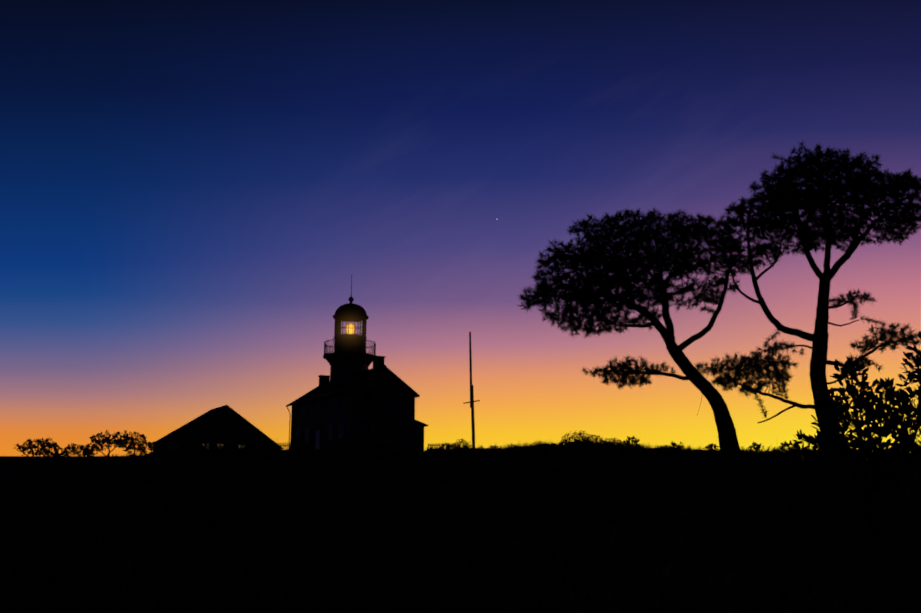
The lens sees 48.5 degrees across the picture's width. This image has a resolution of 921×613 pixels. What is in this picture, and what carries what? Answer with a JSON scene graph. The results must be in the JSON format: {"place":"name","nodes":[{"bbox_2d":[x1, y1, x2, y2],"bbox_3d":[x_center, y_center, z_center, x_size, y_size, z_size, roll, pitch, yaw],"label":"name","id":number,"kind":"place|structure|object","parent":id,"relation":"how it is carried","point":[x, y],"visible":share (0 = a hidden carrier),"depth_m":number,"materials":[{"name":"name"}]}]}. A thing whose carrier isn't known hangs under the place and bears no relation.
{"place":"outdoors","nodes":[
{"label":"outdoors","id":0,"kind":"place"},
{"bbox_2d":[326,334,372,386],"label":"lighthouse tower","id":1,"kind":"structure","parent":0,"point":[341,371],"depth_m":89.97,"materials":[{"name":"black"}]},
{"bbox_2d":[323,315,375,366],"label":"lighthouse gallery ironwork","id":2,"kind":"object","parent":1,"relation":"attached to","point":[327,353],"visible":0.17,"depth_m":90.54,"materials":[{"name":"black metal"}]},
{"bbox_2d":[335,315,365,336],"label":"lantern room glass","id":3,"kind":"object","parent":2,"relation":"in","point":[339,330],"depth_m":92.68,"materials":[{"name":"clear glass"}]},
{"bbox_2d":[333,276,368,320],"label":"lantern roof","id":4,"kind":"structure","parent":2,"relation":"on","point":[351,310],"depth_m":91.53,"materials":[{"name":"black metal"}]},
{"bbox_2d":[345,323,354,333],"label":"lighthouse fresnel lens","id":5,"kind":"object","parent":1,"relation":"on","point":[351,327],"depth_m":91.66,"materials":[{"name":"yellow glass"}]},
{"bbox_2d":[0,439,920,612],"bbox_3d":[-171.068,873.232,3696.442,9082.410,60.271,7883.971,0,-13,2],"label":"terrain","id":6,"kind":"structure","parent":0,"point":[838,565],"depth_m":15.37,"materials":[{"name":"black plant"}]},
{"bbox_2d":[13,437,53,458],"bbox_3d":[-20.100,6.848,48.172,1.777,1.433,1.519,0,-13,2],"label":"shrub","id":7,"kind":"object","parent":6,"relation":"on","point":[29,442],"depth_m":48.16,"materials":[{"name":"black plant"}]},
{"bbox_2d":[36,442,68,458],"bbox_3d":[-19.228,6.956,48.187,1.731,1.170,1.315,0,-13,2],"label":"shrub","id":8,"kind":"object","parent":6,"relation":"on","point":[54,447],"depth_m":48.01,"materials":[{"name":"black plant"}]},
{"bbox_2d":[60,443,93,458],"bbox_3d":[-18.679,7.228,50.126,1.739,1.159,1.367,0,-13,2],"label":"shrub","id":9,"kind":"object","parent":6,"relation":"on","point":[76,452],"depth_m":50.02,"materials":[{"name":"black plant"}]},
{"bbox_2d":[79,430,138,458],"bbox_3d":[-17.178,6.926,50.213,2.530,1.784,1.594,0,-13,2],"label":"shrub","id":10,"kind":"object","parent":6,"relation":"on","point":[109,440],"depth_m":50.04,"materials":[{"name":"black plant"}]},
{"bbox_2d":[114,431,153,454],"bbox_3d":[-16.678,7.201,52.080,2.172,1.663,1.303,0,-13,2],"label":"shrub","id":11,"kind":"object","parent":6,"relation":"on","point":[143,440],"depth_m":52.06,"materials":[{"name":"black plant"}]},
{"bbox_2d":[131,441,166,453],"bbox_3d":[-15.755,7.430,51.961,1.777,1.129,1.082,0,-13,2],"label":"shrub","id":12,"kind":"object","parent":6,"relation":"on","point":[143,448],"depth_m":51.90,"materials":[{"name":"black plant"}]},
{"bbox_2d":[153,407,277,453],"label":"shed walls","id":13,"kind":"structure","parent":6,"relation":"on","point":[225,425],"depth_m":102.68,"materials":[{"name":"black"}]},
{"bbox_2d":[154,405,281,449],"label":"shed roof","id":14,"kind":"structure","parent":13,"relation":"on","point":[187,426],"depth_m":103.05,"materials":[{"name":"black"}]},
{"bbox_2d":[163,442,448,453],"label":"picket fence","id":15,"kind":"object","parent":6,"relation":"on","point":[287,445],"visible":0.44,"depth_m":83.95,"materials":[{"name":"black paint"}]},
{"bbox_2d":[290,369,423,451],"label":"house","id":16,"kind":"structure","parent":6,"relation":"on","point":[389,411],"depth_m":85.51,"materials":[{"name":"black"}]},
{"bbox_2d":[286,389,347,447],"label":"gutter","id":17,"kind":"object","parent":16,"relation":"attached to","point":[310,400],"visible":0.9,"depth_m":89.38,"materials":[{"name":"black metal"}]},
{"bbox_2d":[296,389,372,449],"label":"windows","id":18,"kind":"structure","parent":16,"relation":"in","point":[366,423],"depth_m":85.13,"materials":[{"name":"black glass"}]},
{"bbox_2d":[287,388,419,449],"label":"lighthouse window trim","id":19,"kind":"structure","parent":16,"relation":"attached to","point":[336,408],"depth_m":85.80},
{"bbox_2d":[291,365,427,426],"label":"house roof","id":20,"kind":"structure","parent":16,"relation":"on","point":[350,383],"depth_m":87.57,"materials":[{"name":"black"}]},
{"bbox_2d":[318,355,385,385],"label":"chimneys","id":21,"kind":"object","parent":20,"relation":"on","point":[378,361],"visible":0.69,"depth_m":86.74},
{"bbox_2d":[442,443,457,448],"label":"shrub","id":22,"kind":"object","parent":6,"relation":"on","point":[448,445],"depth_m":59.60,"materials":[{"name":"black plant"}]},
{"bbox_2d":[0,430,912,464],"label":"scrub cushion leaves","id":23,"kind":"object","parent":6,"relation":"on","point":[249,448],"visible":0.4,"depth_m":30.14,"materials":[{"name":"black plant"}]},
{"bbox_2d":[0,442,916,469],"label":"grass tufts","id":24,"kind":"object","parent":6,"relation":"on","point":[653,450],"visible":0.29,"depth_m":29.09,"materials":[{"name":"brown plant"}]},
{"bbox_2d":[464,331,479,447],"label":"flag mast","id":25,"kind":"object","parent":6,"relation":"on","point":[472,401],"visible":0.96,"depth_m":82.20,"materials":[{"name":"black paint"}]},
{"bbox_2d":[619,436,639,445],"bbox_3d":[5.545,4.600,33.495,0.708,0.786,0.684,0,-13,2],"label":"shrub","id":26,"kind":"object","parent":6,"relation":"on","point":[632,440],"depth_m":33.50,"materials":[{"name":"black plant"}]},
{"bbox_2d":[517,208,767,450],"bbox_3d":[6.905,1.085,38.774,9.528,9.691,5.104,0,-13,2],"label":"tree","id":27,"kind":"object","parent":6,"relation":"on","point":[610,282],"depth_m":38.29,"materials":[{"name":"black plant"}]},
{"bbox_2d":[671,441,684,447],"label":"shrub","id":28,"kind":"object","parent":6,"relation":"on","point":[674,444],"depth_m":33.49,"materials":[{"name":"black plant"}]},
{"bbox_2d":[706,443,718,449],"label":"shrub","id":29,"kind":"object","parent":6,"relation":"on","point":[710,445],"depth_m":33.47,"materials":[{"name":"black plant"}]},
{"bbox_2d":[747,442,763,450],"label":"shrub","id":30,"kind":"object","parent":6,"relation":"on","point":[754,444],"depth_m":32.45,"materials":[{"name":"black plant"}]},
{"bbox_2d":[780,440,794,450],"bbox_3d":[10.391,4.552,32.408,0.922,0.661,0.534,7,-15,-29],"label":"shrub","id":31,"kind":"object","parent":6,"relation":"on","point":[787,444],"depth_m":32.42,"materials":[{"name":"black plant"}]},
{"bbox_2d":[694,141,920,449],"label":"tree","id":32,"kind":"object","parent":6,"relation":"on","point":[796,199],"depth_m":39.87,"materials":[{"name":"black plant"}]},
{"bbox_2d":[789,331,920,535],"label":"bush","id":33,"kind":"object","parent":6,"relation":"on","point":[843,444],"depth_m":14.54,"materials":[{"name":"black plant"}]},
{"bbox_2d":[0,0,920,455],"label":"sky","id":34,"kind":"structure","parent":0,"point":[193,192],"materials":[{"name":"blue"}]}
]}

